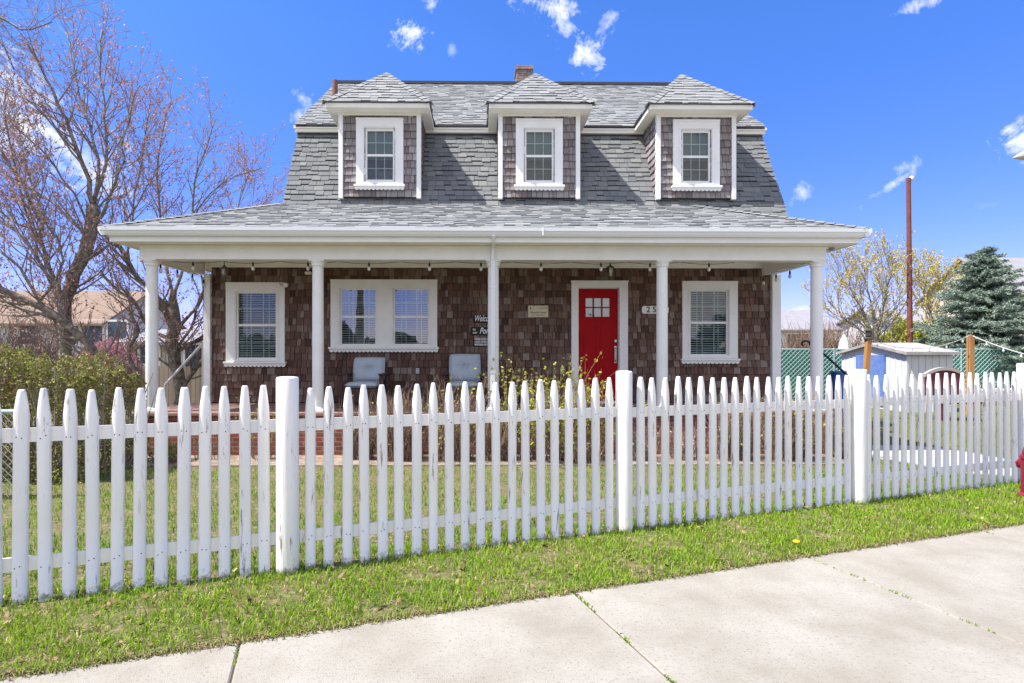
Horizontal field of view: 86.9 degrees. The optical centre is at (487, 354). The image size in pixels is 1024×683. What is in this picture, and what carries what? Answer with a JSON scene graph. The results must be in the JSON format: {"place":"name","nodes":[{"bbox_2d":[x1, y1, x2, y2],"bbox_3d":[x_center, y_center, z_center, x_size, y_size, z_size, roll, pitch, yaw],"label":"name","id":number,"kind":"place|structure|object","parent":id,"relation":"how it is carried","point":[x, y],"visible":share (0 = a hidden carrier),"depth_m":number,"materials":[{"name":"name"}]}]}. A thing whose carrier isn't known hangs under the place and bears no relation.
{"place":"outdoors","nodes":[
{"label":"outdoors","id":0,"kind":"place"},
{"bbox_2d":[0,291,186,373],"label":"neighbour house","id":1,"kind":"structure","parent":0,"point":[95,296],"depth_m":27.49,"materials":[{"name":"white"}]},
{"bbox_2d":[18,326,40,345],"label":"window","id":2,"kind":"structure","parent":1,"relation":"in","point":[27,327],"depth_m":26.65,"materials":[{"name":"white paint"}]},
{"bbox_2d":[58,326,80,345],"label":"window","id":3,"kind":"structure","parent":1,"relation":"in","point":[76,326],"depth_m":26.69,"materials":[{"name":"white paint"}]},
{"bbox_2d":[82,324,104,345],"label":"window","id":4,"kind":"structure","parent":1,"relation":"in","point":[98,328],"depth_m":26.69,"materials":[{"name":"glass"}]},
{"bbox_2d":[106,320,128,345],"bbox_3d":[-18.328,-1.100,26.737,1.100,1.300,0.057,0,0,-1],"label":"window","id":5,"kind":"structure","parent":1,"relation":"in","point":[113,324],"depth_m":26.71,"materials":[{"name":"glass"}]},
{"bbox_2d":[115,329,202,367],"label":"neighbour house","id":6,"kind":"structure","parent":0,"point":[184,357],"depth_m":21.79,"materials":[{"name":"beige"}]},
{"bbox_2d":[138,339,160,365],"bbox_3d":[-13.650,-0.100,21.793,0.900,1.100,0.057,0,0,-1],"label":"window","id":7,"kind":"structure","parent":6,"relation":"in","point":[141,352],"depth_m":21.76,"materials":[{"name":"grey glass"}]},
{"bbox_2d":[183,345,201,367],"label":"window","id":8,"kind":"structure","parent":6,"relation":"in","point":[185,356],"depth_m":21.79,"materials":[{"name":"glass"}]},
{"bbox_2d":[0,524,1023,682],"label":"sidewalk","id":9,"kind":"structure","parent":0,"point":[805,620],"depth_m":2.88,"materials":[{"name":"concrete"}]},
{"bbox_2d":[230,596,671,682],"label":"sidewalk bed","id":10,"kind":"object","parent":9,"relation":"on","point":[576,596],"depth_m":2.68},
{"bbox_2d":[0,520,1023,680],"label":"edge thatch","id":11,"kind":"object","parent":9,"relation":"on","point":[392,616],"visible":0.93,"depth_m":3.14,"materials":[{"name":"plant"}]},
{"bbox_2d":[231,531,994,682],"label":"joint weeds","id":12,"kind":"object","parent":9,"relation":"on","point":[579,598],"visible":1,"depth_m":3.05,"materials":[{"name":"green plant"}]},
{"bbox_2d":[0,391,1023,677],"bbox_3d":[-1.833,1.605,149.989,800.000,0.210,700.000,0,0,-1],"label":"ground","id":13,"kind":"structure","parent":0,"point":[282,591],"depth_m":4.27,"materials":[{"name":"green plant"}]},
{"bbox_2d":[1,409,13,496],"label":"chain link fence","id":14,"kind":"object","parent":13,"relation":"on","point":[6,411],"visible":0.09,"depth_m":6.12,"materials":[{"name":"silver metal"}]},
{"bbox_2d":[0,302,113,412],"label":"twiggy bush","id":15,"kind":"object","parent":13,"relation":"on","point":[18,341],"visible":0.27,"depth_m":15.54,"materials":[{"name":"plant"}]},
{"bbox_2d":[0,0,115,149],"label":"street tree","id":16,"kind":"object","parent":13,"relation":"on","point":[10,37],"visible":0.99,"depth_m":9.10,"materials":[{"name":"brown plant"}]},
{"bbox_2d":[0,342,156,484],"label":"hedge","id":17,"kind":"object","parent":13,"relation":"on","point":[31,362],"visible":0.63,"depth_m":7.22,"materials":[{"name":"green plant"}]},
{"bbox_2d":[0,66,180,424],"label":"cherry tree","id":18,"kind":"object","parent":13,"relation":"on","point":[61,319],"visible":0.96,"depth_m":9.97,"materials":[{"name":"brown plant"}]},
{"bbox_2d":[0,0,198,424],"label":"cherry tree","id":19,"kind":"object","parent":13,"relation":"on","point":[94,215],"visible":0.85,"depth_m":11.25,"materials":[{"name":"brown plant"}]},
{"bbox_2d":[68,337,144,401],"bbox_3d":[-11.838,0.535,16.837,2.237,2.224,1.952,0,0,-1],"label":"blossoming shrub","id":20,"kind":"object","parent":13,"relation":"on","point":[113,349],"visible":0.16,"depth_m":16.64,"materials":[{"name":"pink plant"}]},
{"bbox_2d":[69,366,201,407],"bbox_3d":[-10.539,0.983,16.902,5.590,1.313,0.060,0,0,-1],"label":"wooden fence","id":21,"kind":"object","parent":13,"relation":"on","point":[194,386],"visible":0.12,"depth_m":16.88,"materials":[{"name":"beige wood"}]},
{"bbox_2d":[48,52,291,404],"bbox_3d":[-7.079,-2.954,13.208,5.844,8.353,3.345,0,0,-36],"label":"cherry tree","id":22,"kind":"object","parent":13,"relation":"on","point":[170,308],"visible":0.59,"depth_m":12.79,"materials":[{"name":"brown plant"}]},
{"bbox_2d":[164,342,202,394],"bbox_3d":[-6.813,0.675,12.118,0.901,1.929,0.059,0,0,-1],"label":"handrail","id":23,"kind":"object","parent":13,"relation":"on","point":[183,364],"visible":0.51,"depth_m":12.10,"materials":[{"name":"grey metal"}]},
{"bbox_2d":[103,454,843,466],"bbox_3d":[-0.252,1.657,8.332,11.500,0.085,0.770,0,0,-1],"label":"garden border","id":24,"kind":"object","parent":13,"relation":"on","point":[338,460],"visible":0.14,"depth_m":8.11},
{"bbox_2d":[100,423,153,459],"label":"garden plant","id":25,"kind":"object","parent":24,"relation":"on","point":[148,439],"visible":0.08,"depth_m":8.24,"materials":[{"name":"green plant"}]},
{"bbox_2d":[147,436,177,463],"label":"garden plant","id":26,"kind":"object","parent":24,"relation":"on","point":[172,457],"visible":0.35,"depth_m":8.08,"materials":[{"name":"green plant"}]},
{"bbox_2d":[191,413,217,459],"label":"dry shrub","id":27,"kind":"object","parent":24,"relation":"on","point":[198,447],"visible":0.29,"depth_m":8.38,"materials":[{"name":"brown plant"}]},
{"bbox_2d":[230,388,275,459],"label":"budding shrub","id":28,"kind":"object","parent":24,"relation":"on","point":[253,439],"visible":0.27,"depth_m":8.32,"materials":[{"name":"green plant"}]},
{"bbox_2d":[334,395,391,459],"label":"dry shrub","id":29,"kind":"object","parent":24,"relation":"on","point":[356,444],"visible":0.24,"depth_m":8.32,"materials":[{"name":"brown plant"}]},
{"bbox_2d":[368,384,442,461],"bbox_3d":[-1.289,1.024,8.279,1.161,1.238,0.922,0,0,26],"label":"dry shrub","id":30,"kind":"object","parent":24,"relation":"on","point":[407,445],"visible":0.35,"depth_m":8.21,"materials":[{"name":"brown plant"}]},
{"bbox_2d":[411,372,490,461],"bbox_3d":[-0.488,0.946,8.251,1.339,1.397,1.142,0,0,-1],"label":"budding shrub","id":31,"kind":"object","parent":24,"relation":"on","point":[457,448],"visible":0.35,"depth_m":8.22,"materials":[{"name":"green plant"}]},
{"bbox_2d":[469,396,531,461],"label":"dry shrub","id":32,"kind":"object","parent":24,"relation":"on","point":[504,441],"visible":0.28,"depth_m":8.25,"materials":[{"name":"brown plant"}]},
{"bbox_2d":[471,357,577,460],"bbox_3d":[0.391,0.831,8.209,1.510,1.626,1.668,0,0,35],"label":"budding shrub","id":33,"kind":"object","parent":24,"relation":"on","point":[531,432],"visible":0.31,"depth_m":8.32,"materials":[{"name":"green plant"}]},
{"bbox_2d":[497,346,620,460],"bbox_3d":[1.037,0.752,8.293,1.822,1.782,1.356,0,0,-1],"label":"budding shrub","id":34,"kind":"object","parent":24,"relation":"on","point":[561,423],"visible":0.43,"depth_m":8.27,"materials":[{"name":"green plant"}]},
{"bbox_2d":[545,426,604,463],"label":"dry shrub","id":35,"kind":"object","parent":24,"relation":"on","point":[588,452],"visible":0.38,"depth_m":8.09,"materials":[{"name":"brown plant"}]},
{"bbox_2d":[542,367,647,459],"bbox_3d":[1.627,0.909,8.516,1.924,1.468,1.192,0,0,-30],"label":"budding shrub","id":36,"kind":"object","parent":24,"relation":"on","point":[601,421],"visible":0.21,"depth_m":8.29,"materials":[{"name":"green plant"}]},
{"bbox_2d":[632,424,660,460],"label":"dry shrub","id":37,"kind":"object","parent":24,"relation":"on","point":[634,448],"visible":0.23,"depth_m":8.25,"materials":[{"name":"brown plant"}]},
{"bbox_2d":[657,417,708,459],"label":"dry shrub","id":38,"kind":"object","parent":24,"relation":"on","point":[671,449],"visible":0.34,"depth_m":8.35,"materials":[{"name":"brown plant"}]},
{"bbox_2d":[693,391,794,460],"bbox_3d":[3.897,1.073,8.320,1.654,1.144,0.989,0,0,21],"label":"budding shrub","id":39,"kind":"object","parent":24,"relation":"on","point":[729,436],"visible":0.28,"depth_m":8.24,"materials":[{"name":"green plant"}]},
{"bbox_2d":[751,384,834,461],"bbox_3d":[4.614,1.031,8.347,1.374,1.226,1.451,0,0,38],"label":"budding shrub","id":40,"kind":"object","parent":24,"relation":"on","point":[793,438],"visible":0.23,"depth_m":8.23,"materials":[{"name":"green plant"}]},
{"bbox_2d":[97,65,871,454],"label":"shingled house","id":41,"kind":"structure","parent":13,"relation":"on","point":[503,181],"depth_m":10.53,"materials":[{"name":"brown wood"}]},
{"bbox_2d":[159,263,204,307],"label":"string lights","id":42,"kind":"object","parent":41,"relation":"attached to","point":[177,276],"visible":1,"depth_m":10.01,"materials":[{"name":"black"}]},
{"bbox_2d":[220,262,228,279],"bbox_3d":[-4.944,-1.609,10.140,0.176,0.382,0.152,0,0,-1],"label":"porch lantern","id":43,"kind":"object","parent":41,"relation":"hanging from","point":[224,267],"visible":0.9,"depth_m":10.12,"materials":[{"name":"black metal"}]},
{"bbox_2d":[223,282,286,366],"bbox_3d":[-4.521,-0.581,10.804,1.207,1.664,0.727,0,0,-1],"label":"window","id":44,"kind":"structure","parent":41,"relation":"in","point":[255,311],"depth_m":10.53,"materials":[{"name":"white paint"}]},
{"bbox_2d":[276,283,288,286],"bbox_3d":[-3.953,-1.353,10.440,0.227,0.102,0.164,0,0,-1],"label":"security light","id":45,"kind":"object","parent":41,"relation":"attached to","point":[282,284],"visible":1,"depth_m":10.38,"materials":[{"name":"white plastic"}]},
{"bbox_2d":[336,357,391,407],"bbox_3d":[-2.240,0.491,9.922,0.860,0.898,0.918,0,0,-1],"label":"porch chair","id":46,"kind":"object","parent":41,"relation":"on","point":[371,373],"visible":0.91,"depth_m":10.11,"materials":[{"name":"grey fabric"}]},
{"bbox_2d":[354,117,404,189],"bbox_3d":[-2.087,-3.880,10.734,0.980,1.395,0.727,0,0,-1],"label":"window","id":47,"kind":"structure","parent":41,"relation":"in","point":[380,138],"depth_m":10.42,"materials":[{"name":"white paint"}]},
{"bbox_2d":[328,279,438,351],"bbox_3d":[-2.024,-0.746,10.835,2.143,1.454,0.727,0,0,-1],"label":"window","id":48,"kind":"structure","parent":41,"relation":"in","point":[376,315],"depth_m":10.56,"materials":[{"name":"white paint"}]},
{"bbox_2d":[173,261,734,270],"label":"string lights","id":49,"kind":"object","parent":41,"relation":"attached to","point":[429,268],"visible":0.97,"depth_m":9.10,"materials":[{"name":"black"}]},
{"bbox_2d":[439,354,487,406],"bbox_3d":[-0.428,0.458,9.953,0.860,0.963,0.934,0,0,-1],"label":"porch chair","id":50,"kind":"object","parent":41,"relation":"on","point":[462,364],"visible":0.75,"depth_m":10.16,"materials":[{"name":"grey fabric"}]},
{"bbox_2d":[471,327,487,334],"bbox_3d":[-0.067,-0.469,10.556,0.522,0.156,0.024,0,0,-1],"label":"wall sign","id":51,"kind":"object","parent":41,"relation":"attached to","point":[479,330],"visible":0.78,"depth_m":10.54,"materials":[{"name":"black metal"}]},
{"bbox_2d":[473,315,487,322],"bbox_3d":[-0.043,-0.706,10.556,0.473,0.144,0.024,0,0,-1],"label":"wall sign","id":52,"kind":"object","parent":41,"relation":"attached to","point":[480,318],"visible":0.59,"depth_m":10.54,"materials":[{"name":"black paint"}]},
{"bbox_2d":[474,338,487,345],"bbox_3d":[-0.040,-0.252,10.556,0.467,0.152,0.024,0,0,-1],"label":"wall sign","id":53,"kind":"object","parent":41,"relation":"attached to","point":[480,341],"visible":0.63,"depth_m":10.54,"materials":[{"name":"black paint"}]},
{"bbox_2d":[528,306,547,316],"bbox_3d":[0.989,-0.853,10.569,0.396,0.229,0.024,0,0,-1],"label":"wall plaque","id":54,"kind":"object","parent":41,"relation":"attached to","point":[537,311],"depth_m":10.56,"materials":[{"name":"beige"}]},
{"bbox_2d":[514,118,564,190],"bbox_3d":[0.998,-3.880,10.771,0.980,1.395,0.727,0,0,-1],"label":"window","id":55,"kind":"structure","parent":41,"relation":"in","point":[539,132],"depth_m":10.46,"materials":[{"name":"white paint"}]},
{"bbox_2d":[579,289,617,400],"bbox_3d":[2.180,-0.218,10.690,1.181,2.235,0.216,0,0,-1],"label":"door","id":56,"kind":"structure","parent":41,"relation":"in","point":[598,308],"depth_m":10.66,"materials":[{"name":"red paint"}]},
{"bbox_2d":[606,262,614,277],"bbox_3d":[2.324,-1.625,10.229,0.176,0.349,0.152,0,0,-1],"label":"porch lantern","id":57,"kind":"object","parent":41,"relation":"hanging from","point":[611,268],"visible":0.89,"depth_m":10.22,"materials":[{"name":"black metal"}]},
{"bbox_2d":[642,306,668,313],"bbox_3d":[3.289,-0.886,10.590,0.526,0.151,0.018,0,0,-1],"label":"number plate","id":58,"kind":"object","parent":41,"relation":"attached to","point":[648,309],"visible":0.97,"depth_m":10.58,"materials":[{"name":"white paint"}]},
{"bbox_2d":[671,119,722,190],"bbox_3d":[4.058,-3.880,10.809,0.980,1.395,0.727,0,0,-1],"label":"window","id":59,"kind":"structure","parent":41,"relation":"in","point":[695,133],"depth_m":10.50,"materials":[{"name":"white paint"}]},
{"bbox_2d":[680,281,740,363],"bbox_3d":[4.366,-0.636,10.913,1.163,1.633,0.727,0,0,-1],"label":"window","id":60,"kind":"structure","parent":41,"relation":"in","point":[709,308],"depth_m":10.65,"materials":[{"name":"white paint"}]},
{"bbox_2d":[762,263,804,284],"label":"string lights","id":61,"kind":"object","parent":41,"relation":"attached to","point":[776,279],"visible":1,"depth_m":10.05,"materials":[{"name":"black"}]},
{"bbox_2d":[3,480,1010,662],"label":"dead leaves","id":62,"kind":"object","parent":13,"relation":"on","point":[113,600],"visible":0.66,"depth_m":3.48,"materials":[{"name":"brown plant"}]},
{"bbox_2d":[3,480,1019,608],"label":"fence foot grass","id":63,"kind":"structure","parent":13,"relation":"on","point":[337,563],"depth_m":4.10,"materials":[{"name":"green plant"}]},
{"bbox_2d":[0,363,1023,605],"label":"picket fence","id":64,"kind":"object","parent":13,"relation":"on","point":[856,403],"visible":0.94,"depth_m":4.13,"materials":[{"name":"white paint"}]},
{"bbox_2d":[0,475,1023,678],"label":"verge grass","id":65,"kind":"structure","parent":13,"relation":"on","point":[314,615],"depth_m":3.68,"materials":[{"name":"green plant"}]},
{"bbox_2d":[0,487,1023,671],"bbox_3d":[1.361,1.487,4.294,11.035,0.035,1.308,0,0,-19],"label":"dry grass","id":66,"kind":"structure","parent":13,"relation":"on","point":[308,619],"depth_m":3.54,"materials":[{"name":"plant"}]},
{"bbox_2d":[781,322,856,348],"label":"twiggy bush","id":67,"kind":"object","parent":13,"relation":"on","point":[786,346],"visible":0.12,"depth_m":26.75,"materials":[{"name":"plant"}]},
{"bbox_2d":[801,340,847,374],"bbox_3d":[7.317,0.658,11.690,1.070,1.964,0.044,0,0,-1],"label":"stair railing","id":68,"kind":"object","parent":13,"relation":"on","point":[832,361],"visible":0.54,"depth_m":11.68,"materials":[{"name":"black metal"}]},
{"bbox_2d":[829,371,846,419],"bbox_3d":[8.634,1.017,13.306,0.370,1.246,0.370,0,0,-1],"label":"blue barrel","id":69,"kind":"object","parent":13,"relation":"on","point":[833,374],"visible":0.39,"depth_m":13.19,"materials":[{"name":"blue plastic"}]},
{"bbox_2d":[786,312,906,348],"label":"twiggy bush","id":70,"kind":"object","parent":13,"relation":"on","point":[827,345],"visible":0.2,"depth_m":25.79,"materials":[{"name":"brown plant"}]},
{"bbox_2d":[813,408,890,458],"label":"dry shrub","id":71,"kind":"object","parent":13,"relation":"on","point":[833,444],"visible":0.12,"depth_m":8.54,"materials":[{"name":"brown plant"}]},
{"bbox_2d":[863,328,872,374],"bbox_3d":[9.553,0.480,13.618,0.306,2.328,0.200,0,0,-1],"label":"timber post","id":72,"kind":"object","parent":13,"relation":"on","point":[868,338],"visible":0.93,"depth_m":13.56,"materials":[{"name":"orange wood"}]},
{"bbox_2d":[872,336,1023,357],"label":"string lights","id":73,"kind":"object","parent":72,"relation":"hanging from","point":[962,341],"visible":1,"depth_m":14.05,"materials":[{"name":"grey"}]},
{"bbox_2d":[801,229,946,343],"bbox_3d":[17.452,-1.979,24.364,7.385,8.000,4.433,0,0,-1],"label":"budding tree","id":74,"kind":"object","parent":13,"relation":"on","point":[877,332],"visible":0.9,"depth_m":24.19,"materials":[{"name":"yellow plant"}]},
{"bbox_2d":[835,343,960,411],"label":"garden shed","id":75,"kind":"structure","parent":13,"relation":"on","point":[890,361],"depth_m":15.91,"materials":[{"name":"white wood"}]},
{"bbox_2d":[856,355,885,397],"bbox_3d":[11.948,0.770,16.872,0.035,1.540,1.250,0,0,-1],"label":"door","id":76,"kind":"structure","parent":75,"relation":"in","point":[877,363],"depth_m":16.59,"materials":[{"name":"blue paint"}]},
{"bbox_2d":[781,348,1023,397],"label":"chain link fence","id":77,"kind":"object","parent":13,"relation":"on","point":[795,363],"visible":0.24,"depth_m":20.16,"materials":[{"name":"green metal"}]},
{"bbox_2d":[879,316,947,345],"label":"evergreen shrub","id":78,"kind":"object","parent":13,"relation":"on","point":[918,334],"visible":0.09,"depth_m":26.97,"materials":[{"name":"green plant"}]},
{"bbox_2d":[884,245,962,343],"bbox_3d":[25.557,-1.880,30.103,5.207,8.831,3.048,0,0,-1],"label":"budding tree","id":79,"kind":"object","parent":13,"relation":"on","point":[929,287],"visible":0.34,"depth_m":30.30,"materials":[{"name":"yellow plant"}]},
{"bbox_2d":[922,367,982,420],"bbox_3d":[11.722,0.975,13.629,1.040,1.330,0.570,0,0,-1],"label":"garden bench","id":80,"kind":"object","parent":13,"relation":"on","point":[941,371],"visible":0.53,"depth_m":13.84,"materials":[{"name":"red paint"}]},
{"bbox_2d":[910,245,1023,388],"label":"blue spruce","id":81,"kind":"object","parent":13,"relation":"on","point":[985,305],"visible":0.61,"depth_m":21.24,"materials":[{"name":"grey plant"}]},
{"bbox_2d":[966,335,974,415],"bbox_3d":[13.104,0.548,14.661,0.134,2.184,0.120,0,0,-1],"label":"timber post","id":82,"kind":"object","parent":13,"relation":"on","point":[970,353],"visible":0.57,"depth_m":14.60,"materials":[{"name":"orange wood"}]},
{"bbox_2d":[957,388,1010,405],"bbox_3d":[17.097,1.365,17.829,5.490,0.550,0.271,0,0,-7],"label":"stone edging","id":83,"kind":"object","parent":13,"relation":"on","point":[981,391],"visible":0.06,"depth_m":17.66,"materials":[{"name":"white stone"}]},
{"bbox_2d":[1012,151,1023,159],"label":"street lamp","id":84,"kind":"object","parent":13,"relation":"on","point":[1020,156],"visible":1,"depth_m":11.11,"materials":[{"name":"grey metal"}]},
{"bbox_2d":[1015,447,1023,496],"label":"fire hydrant","id":85,"kind":"object","parent":13,"relation":"on","point":[1019,462],"visible":0.99,"depth_m":5.71,"materials":[{"name":"red metal"}]},
{"bbox_2d":[0,0,1023,338],"label":"sky","id":86,"kind":"structure","parent":0,"point":[854,99],"materials":[{"name":"blue"}]},
{"bbox_2d":[781,310,843,348],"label":"neighbour house","id":87,"kind":"structure","parent":0,"point":[796,318],"depth_m":41.02,"materials":[{"name":"white"}]},
{"bbox_2d":[786,333,800,348],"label":"window","id":88,"kind":"structure","parent":87,"relation":"in","point":[786,333],"depth_m":40.21,"materials":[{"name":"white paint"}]},
{"bbox_2d":[835,310,929,345],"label":"neighbour house","id":89,"kind":"structure","parent":0,"point":[915,318],"depth_m":41.31,"materials":[{"name":"white"}]},
{"bbox_2d":[872,445,1011,475],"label":"garden path","id":90,"kind":"structure","parent":0,"point":[908,455],"depth_m":8.48,"materials":[{"name":"concrete"}]},
{"bbox_2d":[913,258,1023,335],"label":"neighbour house","id":91,"kind":"structure","parent":0,"point":[1017,263],"depth_m":46.94,"materials":[{"name":"beige"}]},
{"label":"gravel yard","id":92,"kind":"structure","parent":0,"visible":0},
{"bbox_2d":[838,334,849,348],"bbox_3d":[14.639,0.399,22.180,0.520,2.482,0.495,0,0,-1],"label":"closed parasol","id":93,"kind":"object","parent":92,"relation":"on","point":[843,343],"visible":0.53,"depth_m":22.07,"materials":[{"name":"white fabric"}]},
{"bbox_2d":[906,176,915,342],"bbox_3d":[18.195,-3.026,23.224,0.357,9.333,0.217,0,0,-1],"label":"flag pole","id":94,"kind":"object","parent":92,"relation":"on","point":[909,232],"visible":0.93,"depth_m":23.15,"materials":[{"name":"brown wood"}]}
]}

